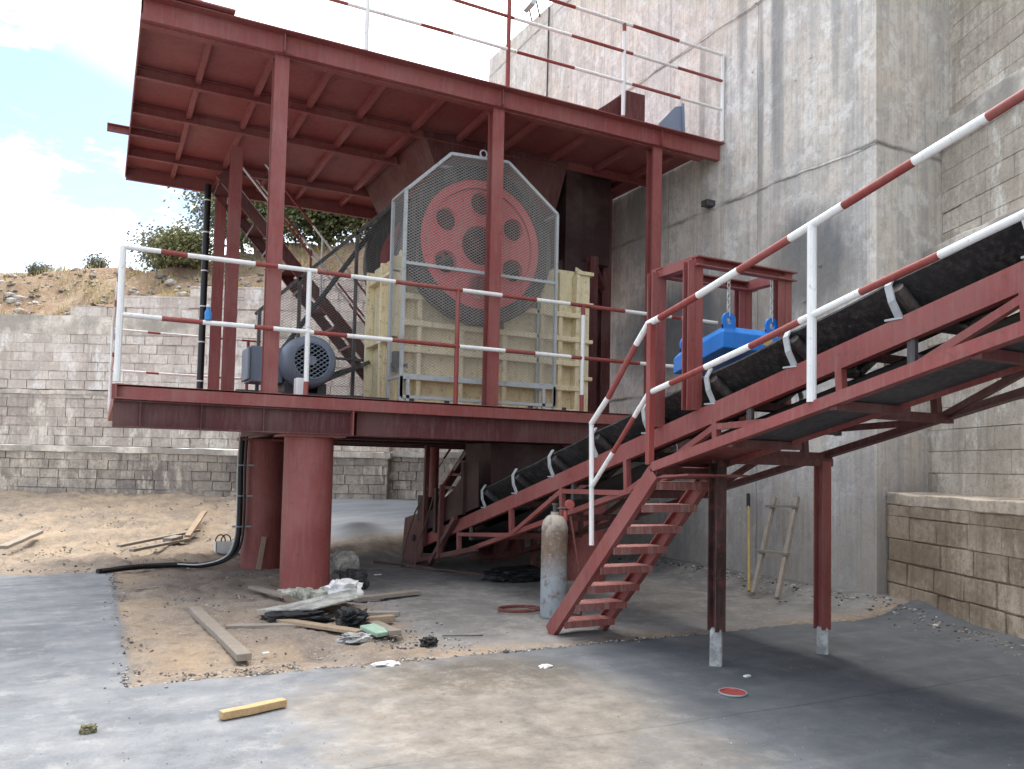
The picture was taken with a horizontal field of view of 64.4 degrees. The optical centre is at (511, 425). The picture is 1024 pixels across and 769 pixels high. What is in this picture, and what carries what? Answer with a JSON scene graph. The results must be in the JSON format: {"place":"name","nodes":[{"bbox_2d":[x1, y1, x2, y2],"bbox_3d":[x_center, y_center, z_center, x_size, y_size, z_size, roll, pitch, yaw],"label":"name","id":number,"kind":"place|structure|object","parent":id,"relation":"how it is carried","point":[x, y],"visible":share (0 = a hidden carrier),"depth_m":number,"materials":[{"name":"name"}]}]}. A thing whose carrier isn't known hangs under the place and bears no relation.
{"place":"outdoors","nodes":[
{"label":"outdoors","id":0,"kind":"place"},
{"bbox_2d":[0,237,366,314],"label":"hill","id":1,"kind":"structure","parent":0,"point":[50,306],"depth_m":19.97,"materials":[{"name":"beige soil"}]},
{"bbox_2d":[20,261,53,275],"bbox_3d":[-12.478,-4.085,21.484,0.795,0.638,0.625,1,-3,10],"label":"bush","id":2,"kind":"object","parent":1,"relation":"on","point":[33,268],"visible":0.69,"depth_m":21.38,"materials":[{"name":"green plant"}]},
{"bbox_2d":[79,251,113,268],"bbox_3d":[-10.998,-4.296,21.701,1.035,0.687,0.873,1,-3,12],"label":"bush","id":3,"kind":"object","parent":1,"relation":"on","point":[97,261],"visible":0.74,"depth_m":21.56,"materials":[{"name":"green plant"}]},
{"bbox_2d":[122,219,211,272],"bbox_3d":[-9.207,-4.657,21.775,2.551,1.675,2.389,3,-3,-27],"label":"bush","id":4,"kind":"object","parent":1,"relation":"on","point":[143,255],"visible":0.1,"depth_m":21.32,"materials":[{"name":"green plant"}]},
{"bbox_2d":[134,216,225,267],"bbox_3d":[-8.399,-4.582,20.705,2.242,1.418,2.319,3,-3,-27],"label":"bush","id":5,"kind":"object","parent":1,"relation":"on","point":[181,240],"visible":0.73,"depth_m":20.31,"materials":[{"name":"green plant"}]},
{"bbox_2d":[158,187,288,252],"bbox_3d":[-7.820,-6.147,22.602,3.617,3.069,4.078,3,-3,-27],"label":"tree","id":6,"kind":"object","parent":1,"relation":"on","point":[198,209],"visible":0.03,"depth_m":22.34,"materials":[{"name":"green plant"}]},
{"bbox_2d":[183,193,318,258],"bbox_3d":[-6.550,-5.520,20.782,3.466,2.627,3.158,3,-3,-27],"label":"tree","id":7,"kind":"object","parent":1,"relation":"on","point":[261,207],"visible":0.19,"depth_m":20.72,"materials":[{"name":"green plant"}]},
{"bbox_2d":[247,208,370,252],"bbox_3d":[-5.009,-6.723,23.163,6.491,4.792,6.396,3,-3,-27],"label":"tree","id":8,"kind":"object","parent":1,"relation":"on","point":[327,234],"visible":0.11,"depth_m":22.14,"materials":[{"name":"green plant"}]},
{"bbox_2d":[290,207,375,243],"bbox_3d":[-3.949,-6.972,22.165,6.931,4.631,6.358,3,-3,-27],"label":"tree","id":9,"kind":"object","parent":1,"relation":"on","point":[356,223],"depth_m":22.06,"materials":[{"name":"green plant"}]},
{"bbox_2d":[0,0,552,452],"label":"sky","id":10,"kind":"structure","parent":0,"point":[67,67],"materials":[{"name":"white"}]},
{"bbox_2d":[0,490,1023,768],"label":"ground","id":11,"kind":"structure","parent":0,"point":[802,704],"depth_m":5.46,"materials":[{"name":"grey concrete"}]},
{"bbox_2d":[0,530,42,548],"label":"plank","id":12,"kind":"object","parent":11,"relation":"on","point":[19,540],"visible":1,"depth_m":11.92,"materials":[{"name":"grey wood"}]},
{"bbox_2d":[78,723,97,734],"bbox_3d":[-2.104,1.509,4.044,0.089,0.050,0.078,3,-3,-27],"label":"moss clump","id":13,"kind":"object","parent":11,"relation":"on","point":[90,728],"visible":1,"depth_m":4.03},
{"bbox_2d":[134,586,160,589],"bbox_3d":[-3.904,1.745,8.722,0.040,0.012,0.300,-1,-4,34],"label":"scrap","id":14,"kind":"object","parent":11,"relation":"on","point":[146,588],"visible":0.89,"depth_m":8.68,"materials":[{"name":"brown wood"}]},
{"bbox_2d":[117,529,200,546],"bbox_3d":[-5.498,1.759,12.738,0.110,0.189,1.446,0,-3,29],"label":"plank","id":15,"kind":"object","parent":11,"relation":"on","point":[147,540],"visible":0.92,"depth_m":12.54,"materials":[{"name":"grey wood"}]},
{"bbox_2d":[185,511,206,537],"bbox_3d":[-5.258,1.635,13.562,0.097,0.338,1.501,2,-3,-12],"label":"plank","id":16,"kind":"object","parent":15,"relation":"on","point":[194,525],"visible":1,"depth_m":13.43,"materials":[{"name":"brown wood"}]},
{"bbox_2d":[129,538,190,551],"bbox_3d":[-5.260,1.787,12.213,0.098,0.113,1.204,0,-3,18],"label":"plank","id":17,"kind":"object","parent":11,"relation":"on","point":[156,545],"visible":1,"depth_m":12.09,"materials":[{"name":"grey wood"}]},
{"bbox_2d":[163,535,182,541],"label":"plank","id":18,"kind":"object","parent":17,"relation":"on","point":[173,538],"visible":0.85,"depth_m":12.47,"materials":[{"name":"grey wood"}]},
{"bbox_2d":[0,274,391,499],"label":"retaining wall","id":19,"kind":"structure","parent":11,"relation":"on","point":[54,378],"depth_m":17.03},
{"bbox_2d":[189,607,251,661],"bbox_3d":[-2.383,1.650,6.553,0.108,0.050,2.054,3,-3,-30],"label":"plank","id":20,"kind":"object","parent":11,"relation":"on","point":[234,648],"visible":1,"depth_m":6.28,"materials":[{"name":"grey wood"}]},
{"bbox_2d":[213,534,240,553],"bbox_3d":[-4.256,1.766,12.171,0.360,0.277,0.260,3,-3,-27],"label":"junction box","id":21,"kind":"object","parent":11,"relation":"on","point":[222,547],"visible":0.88,"depth_m":12.04,"materials":[{"name":"white plastic"}]},
{"bbox_2d":[219,698,286,719],"bbox_3d":[-1.394,1.530,4.395,0.371,0.042,0.065,4,-4,-45],"label":"wood billet","id":22,"kind":"object","parent":11,"relation":"on","point":[248,709],"visible":1,"depth_m":4.36,"materials":[{"name":"yellow wood"}]},
{"bbox_2d":[256,537,266,569],"bbox_3d":[-3.265,1.665,10.597,0.051,0.432,0.145,0,-3,27],"label":"stake","id":23,"kind":"object","parent":11,"relation":"on","point":[261,553],"visible":1,"depth_m":10.59,"materials":[{"name":"brown wood"}]},
{"bbox_2d":[226,623,300,628],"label":"plank","id":24,"kind":"object","parent":11,"relation":"on","point":[249,625],"visible":0.86,"depth_m":6.79,"materials":[{"name":"grey wood"}]},
{"bbox_2d":[248,585,289,597],"bbox_3d":[-2.526,1.724,8.444,0.099,0.030,0.776,4,-4,-42],"label":"plank","id":25,"kind":"object","parent":11,"relation":"on","point":[269,591],"visible":1,"depth_m":8.37,"materials":[{"name":"grey wood"}]},
{"bbox_2d":[260,608,335,622],"bbox_3d":[-1.869,1.677,7.098,0.663,0.115,0.251,3,-3,-27],"label":"black plastic","id":26,"kind":"object","parent":11,"relation":"on","point":[318,615],"visible":0.67,"depth_m":7.06,"materials":[{"name":"black plastic"}]},
{"bbox_2d":[277,586,327,599],"bbox_3d":[-2.092,1.765,8.591,0.739,0.167,0.384,4,-4,-39],"label":"mortar spill","id":27,"kind":"object","parent":11,"relation":"on","point":[299,593],"visible":0.42,"depth_m":8.42,"materials":[{"name":"grey concrete"}]},
{"bbox_2d":[256,588,357,610],"bbox_3d":[-1.812,1.644,7.639,0.627,0.122,1.008,0,-3,23],"label":"cement sheet","id":28,"kind":"object","parent":11,"relation":"on","point":[323,601],"visible":1,"depth_m":7.51,"materials":[{"name":"grey concrete"}]},
{"bbox_2d":[259,616,363,632],"bbox_3d":[-1.697,1.669,6.819,1.082,0.030,0.110,0,-3,29],"label":"plank","id":29,"kind":"object","parent":11,"relation":"on","point":[323,626],"visible":0.66,"depth_m":6.73,"materials":[{"name":"brown wood"}]},
{"bbox_2d":[324,578,363,595],"bbox_3d":[-1.729,1.684,8.381,0.397,0.218,0.316,3,-3,-27],"label":"plastic sack","id":30,"kind":"object","parent":11,"relation":"on","point":[337,585],"visible":0.5,"depth_m":8.30,"materials":[{"name":"white plastic"}]},
{"bbox_2d":[333,606,368,628],"bbox_3d":[-1.355,1.631,6.865,0.301,0.192,0.316,2,-3,-14],"label":"black bag","id":31,"kind":"object","parent":11,"relation":"on","point":[353,617],"visible":0.71,"depth_m":6.78,"materials":[{"name":"black plastic"}]},
{"bbox_2d":[339,568,369,589],"bbox_3d":[-1.767,1.713,9.085,0.315,0.227,0.296,3,-3,-27],"label":"rubber scrap","id":32,"kind":"object","parent":11,"relation":"on","point":[361,575],"visible":0.58,"depth_m":9.01,"materials":[{"name":"black rubber"}]},
{"bbox_2d":[330,549,359,573],"bbox_3d":[-1.915,1.542,9.237,0.387,0.269,0.300,3,-3,-27],"label":"rock","id":33,"kind":"object","parent":32,"relation":"on","point":[342,560],"visible":0.76,"depth_m":9.12,"materials":[{"name":"stone"}]},
{"bbox_2d":[335,632,373,643],"bbox_3d":[-1.228,1.653,6.354,0.318,0.074,0.172,3,-3,-27],"label":"plastic bag","id":34,"kind":"object","parent":11,"relation":"on","point":[352,637],"visible":1,"depth_m":6.31,"materials":[{"name":"plastic"}]},
{"bbox_2d":[360,623,387,636],"bbox_3d":[-1.104,1.656,6.583,0.221,0.066,0.150,-1,-4,40],"label":"foam board","id":35,"kind":"object","parent":11,"relation":"on","point":[376,630],"visible":1,"depth_m":6.54,"materials":[{"name":"green plastic"}]},
{"bbox_2d":[366,614,394,621],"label":"plank","id":36,"kind":"object","parent":11,"relation":"on","point":[386,618],"visible":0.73,"depth_m":6.97,"materials":[{"name":"brown wood"}]},
{"bbox_2d":[367,610,398,615],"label":"plank","id":37,"kind":"object","parent":11,"relation":"on","point":[393,612],"visible":0.45,"depth_m":7.17,"materials":[{"name":"brown wood"}]},
{"bbox_2d":[367,620,400,635],"bbox_3d":[-1.057,1.673,6.724,0.109,0.040,0.453,3,-4,-33],"label":"plank","id":38,"kind":"object","parent":11,"relation":"on","point":[391,630],"visible":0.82,"depth_m":6.61,"materials":[{"name":"wood"}]},
{"bbox_2d":[371,660,399,666],"bbox_3d":[-0.861,1.614,5.518,0.213,0.026,0.109,3,-3,-27],"label":"paper scrap","id":39,"kind":"object","parent":11,"relation":"on","point":[388,663],"visible":1,"depth_m":5.50,"materials":[{"name":"white paper"}]},
{"bbox_2d":[353,589,421,601],"bbox_3d":[-1.284,1.767,8.460,0.106,0.040,0.810,-2,-4,45],"label":"plank","id":40,"kind":"object","parent":11,"relation":"on","point":[388,595],"visible":0.92,"depth_m":8.42,"materials":[{"name":"grey wood"}]},
{"bbox_2d":[107,0,724,588],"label":"steel platform","id":41,"kind":"structure","parent":11,"relation":"on","point":[319,124],"depth_m":9.82,"materials":[{"name":"red paint"}]},
{"bbox_2d":[96,436,253,573],"bbox_3d":[-4.242,0.969,10.341,1.865,1.727,0.459,3,-4,-36],"label":"power cable","id":42,"kind":"object","parent":41,"relation":"attached to","point":[240,495],"visible":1,"depth_m":10.58,"materials":[{"name":"black plastic"}]},
{"bbox_2d":[196,184,211,388],"bbox_3d":[-4.736,-1.945,12.491,0.108,3.560,0.108,3,-3,-27],"label":"conduit","id":43,"kind":"object","parent":41,"relation":"attached to","point":[203,287],"visible":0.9,"depth_m":12.46,"materials":[{"name":"black plastic"}]},
{"bbox_2d":[204,304,211,320],"bbox_3d":[-2.990,-1.112,8.012,0.066,0.155,0.066,3,-3,-27],"label":"bottle","id":44,"kind":"object","parent":41,"relation":"on","point":[208,314],"visible":1,"depth_m":7.99,"materials":[{"name":"blue plastic"}]},
{"bbox_2d":[211,164,365,379],"bbox_3d":[-3.116,-2.399,12.915,3.169,4.388,0.791,3,-3,-27],"label":"stair","id":45,"kind":"object","parent":41,"relation":"attached to","point":[255,233],"visible":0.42,"depth_m":12.66,"materials":[{"name":"brown metal"}]},
{"bbox_2d":[294,378,303,394],"bbox_3d":[-2.232,-0.402,8.607,0.130,0.190,0.120,3,-3,-27],"label":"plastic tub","id":46,"kind":"object","parent":41,"relation":"on","point":[298,385],"visible":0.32,"depth_m":8.54,"materials":[{"name":"white plastic"}]},
{"bbox_2d":[235,336,388,399],"bbox_3d":[-2.541,-0.613,9.798,1.700,0.720,1.894,3,-3,-27],"label":"electric motor","id":47,"kind":"object","parent":41,"relation":"on","point":[322,362],"visible":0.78,"depth_m":8.97,"materials":[{"name":"blue paint"}]},
{"bbox_2d":[254,195,409,396],"bbox_3d":[-2.345,-1.677,10.637,1.920,2.940,0.345,3,-3,-27],"label":"belt guard","id":48,"kind":"object","parent":41,"relation":"on","point":[298,280],"visible":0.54,"depth_m":10.54,"materials":[{"name":"metal"}]},
{"bbox_2d":[386,150,558,409],"bbox_3d":[-0.442,-1.752,9.895,2.030,3.094,0.490,3,-3,-27],"label":"flywheel guard","id":49,"kind":"object","parent":41,"relation":"on","point":[537,385],"visible":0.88,"depth_m":9.63,"materials":[{"name":"metal"}]},
{"bbox_2d":[363,165,593,411],"bbox_3d":[-0.477,-1.651,10.947,2.830,3.010,2.040,3,-3,-27],"label":"jaw crusher","id":50,"kind":"object","parent":41,"relation":"on","point":[574,286],"visible":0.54,"depth_m":10.19,"materials":[{"name":"beige paint"}]},
{"bbox_2d":[282,198,411,374],"bbox_3d":[-1.658,-1.800,11.136,3.244,2.804,0.284,3,-3,-27],"label":"drive belt","id":51,"kind":"object","parent":50,"relation":"attached to","point":[344,269],"visible":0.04,"depth_m":10.73,"materials":[{"name":"black rubber"}]},
{"bbox_2d":[327,351,407,381],"bbox_3d":[-1.774,-0.654,10.153,0.655,0.415,1.408,7,-6,-62],"label":"tension rod","id":52,"kind":"object","parent":50,"relation":"attached to","point":[349,370],"visible":0.67,"depth_m":10.32,"materials":[{"name":"metal"}]},
{"bbox_2d":[366,130,610,281],"bbox_3d":[-0.425,-2.488,12.580,3.070,2.640,2.600,3,-3,-27],"label":"feed hopper","id":53,"kind":"object","parent":41,"relation":"hanging from","point":[580,203],"visible":0.37,"depth_m":11.84,"materials":[{"name":"red paint"}]},
{"bbox_2d":[466,443,562,490],"bbox_3d":[0.022,0.619,10.471,1.044,0.740,0.762,3,-3,-27],"label":"discharge chute","id":54,"kind":"object","parent":41,"relation":"attached to","point":[498,461],"visible":0.46,"depth_m":10.07,"materials":[{"name":"red paint"}]},
{"bbox_2d":[598,90,644,121],"bbox_3d":[1.209,-4.170,10.926,1.000,0.540,0.550,3,-3,-27],"label":"feed chute","id":55,"kind":"object","parent":41,"relation":"on","point":[634,105],"visible":0.4,"depth_m":10.85,"materials":[{"name":"red paint"}]},
{"bbox_2d":[659,103,684,131],"bbox_3d":[2.193,-4.149,11.121,0.470,0.562,0.075,3,-3,-27],"label":"metal panel","id":56,"kind":"object","parent":41,"relation":"on","point":[674,118],"visible":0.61,"depth_m":11.15,"materials":[{"name":"blue metal"}]},
{"bbox_2d":[384,447,463,499],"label":"return wall","id":57,"kind":"structure","parent":11,"relation":"on","point":[406,471],"depth_m":16.94,"materials":[{"name":"concrete"}]},
{"bbox_2d":[373,487,483,576],"bbox_3d":[-1.021,1.383,10.898,2.220,1.104,0.416,-2,-4,45],"label":"welding cable","id":58,"kind":"object","parent":11,"relation":"on","point":[401,564],"visible":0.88,"depth_m":11.10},
{"bbox_2d":[418,636,438,646],"bbox_3d":[-0.644,1.675,6.316,0.171,0.070,0.130,3,-3,-27],"label":"black scrap","id":59,"kind":"object","parent":11,"relation":"on","point":[431,641],"visible":1,"depth_m":6.28,"materials":[{"name":"black"}]},
{"bbox_2d":[428,447,438,496],"bbox_3d":[-1.314,1.169,13.552,0.240,1.600,0.240,3,-3,-27],"label":"pipe post","id":60,"kind":"object","parent":11,"relation":"on","point":[434,470],"visible":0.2,"depth_m":13.50,"materials":[{"name":"red metal"}]},
{"bbox_2d":[439,448,465,494],"bbox_3d":[-0.970,0.534,14.382,1.383,2.857,0.720,3,-3,-27],"label":"ground stair","id":61,"kind":"object","parent":11,"relation":"on","point":[452,476],"visible":0.17,"depth_m":14.57,"materials":[{"name":"red metal"}]},
{"bbox_2d":[442,635,482,635],"bbox_3d":[-0.404,1.724,6.679,0.335,0.011,0.011,2,-3,-10],"label":"steel rod","id":62,"kind":"object","parent":11,"relation":"on","point":[462,635],"visible":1,"depth_m":6.67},
{"bbox_2d":[481,565,540,582],"bbox_3d":[0.062,1.858,10.185,0.919,0.197,0.621,3,-3,-27],"label":"dark tarpaulin","id":63,"kind":"object","parent":11,"relation":"on","point":[521,574],"visible":0.77,"depth_m":9.96,"materials":[{"name":"black plastic"}]},
{"bbox_2d":[0,242,1023,767],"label":"gravel","id":64,"kind":"structure","parent":11,"relation":"on","point":[10,296],"depth_m":8.11,"materials":[{"name":"grey gravel"}]},
{"bbox_2d":[498,516,582,615],"bbox_3d":[0.301,1.330,7.856,0.848,0.941,0.398,0,-3,15],"label":"gas hose","id":65,"kind":"object","parent":11,"relation":"on","point":[504,609],"visible":0.87,"depth_m":7.73,"materials":[{"name":"red rubber"}]},
{"bbox_2d":[539,664,552,668],"bbox_3d":[0.227,1.642,5.555,0.103,0.022,0.068,3,-3,-27],"label":"paper scrap","id":66,"kind":"object","parent":11,"relation":"on","point":[544,666],"visible":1,"depth_m":5.54,"materials":[{"name":"white paper"}]},
{"bbox_2d":[540,500,574,618],"bbox_3d":[0.409,1.254,7.705,0.268,1.105,0.257,3,-3,-27],"label":"gas cylinder","id":67,"kind":"object","parent":11,"relation":"on","point":[554,553],"visible":0.95,"depth_m":7.60,"materials":[{"name":"paint"}]},
{"bbox_2d":[402,220,1023,666],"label":"belt conveyor","id":68,"kind":"object","parent":11,"relation":"on","point":[970,292],"visible":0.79,"depth_m":5.93,"materials":[{"name":"red metal"}]},
{"bbox_2d":[645,255,797,426],"bbox_3d":[1.728,-0.633,6.745,1.105,1.320,0.610,3,-3,-27],"label":"lifting gantry","id":69,"kind":"object","parent":68,"relation":"on","point":[690,275],"visible":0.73,"depth_m":6.69,"materials":[{"name":"red metal"}]},
{"bbox_2d":[674,280,779,375],"bbox_3d":[1.821,-0.836,6.850,0.660,0.797,0.623,3,-3,-27],"label":"magnetic separator","id":70,"kind":"object","parent":69,"relation":"hanging from","point":[726,338],"visible":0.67,"depth_m":6.56,"materials":[{"name":"blue paint"}]},
{"bbox_2d":[489,0,949,593],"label":"concrete wall","id":71,"kind":"structure","parent":11,"relation":"on","point":[829,104],"depth_m":10.08,"materials":[{"name":"grey concrete"}]},
{"bbox_2d":[523,0,540,21],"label":"floodlight","id":72,"kind":"object","parent":71,"relation":"attached to","point":[529,5],"visible":0.95,"depth_m":16.08,"materials":[{"name":"metal"}]},
{"bbox_2d":[546,7,549,95],"bbox_3d":[0.661,-5.893,15.643,0.031,4.400,0.044,3,-3,-27],"label":"hanging wire","id":73,"kind":"object","parent":71,"relation":"hanging from","point":[547,52],"visible":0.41,"depth_m":15.71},
{"bbox_2d":[701,199,714,208],"bbox_3d":[2.715,-3.059,11.240,0.160,0.080,0.120,3,-3,-27],"label":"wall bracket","id":74,"kind":"object","parent":71,"relation":"attached to","point":[707,203],"depth_m":11.20,"materials":[{"name":"metal"}]},
{"bbox_2d":[718,688,746,696],"bbox_3d":[1.355,1.640,4.997,0.172,0.015,0.172,3,-3,-27],"label":"can lid","id":75,"kind":"object","parent":11,"relation":"on","point":[732,692],"visible":1,"depth_m":4.99,"materials":[{"name":"red paint"}]},
{"bbox_2d":[746,493,750,591],"bbox_3d":[2.830,1.371,9.728,0.048,1.093,1.115,0,-3,15],"label":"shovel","id":76,"kind":"object","parent":11,"relation":"on","point":[748,546],"visible":0.98,"depth_m":9.64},
{"bbox_2d":[750,496,799,599],"bbox_3d":[3.003,1.354,9.303,0.441,1.103,1.189,-1,-3,31],"label":"ladder","id":77,"kind":"object","parent":11,"relation":"on","point":[762,550],"visible":1,"depth_m":9.25,"materials":[{"name":"grey wood"}]},
{"bbox_2d":[546,88,1023,634],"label":"access walkway","id":78,"kind":"structure","parent":11,"relation":"on","point":[990,356],"depth_m":4.93,"materials":[{"name":"red paint"}]},
{"bbox_2d":[886,0,1023,638],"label":"block wall","id":79,"kind":"structure","parent":11,"relation":"on","point":[955,534],"depth_m":8.27,"materials":[{"name":"concrete"}]}
]}

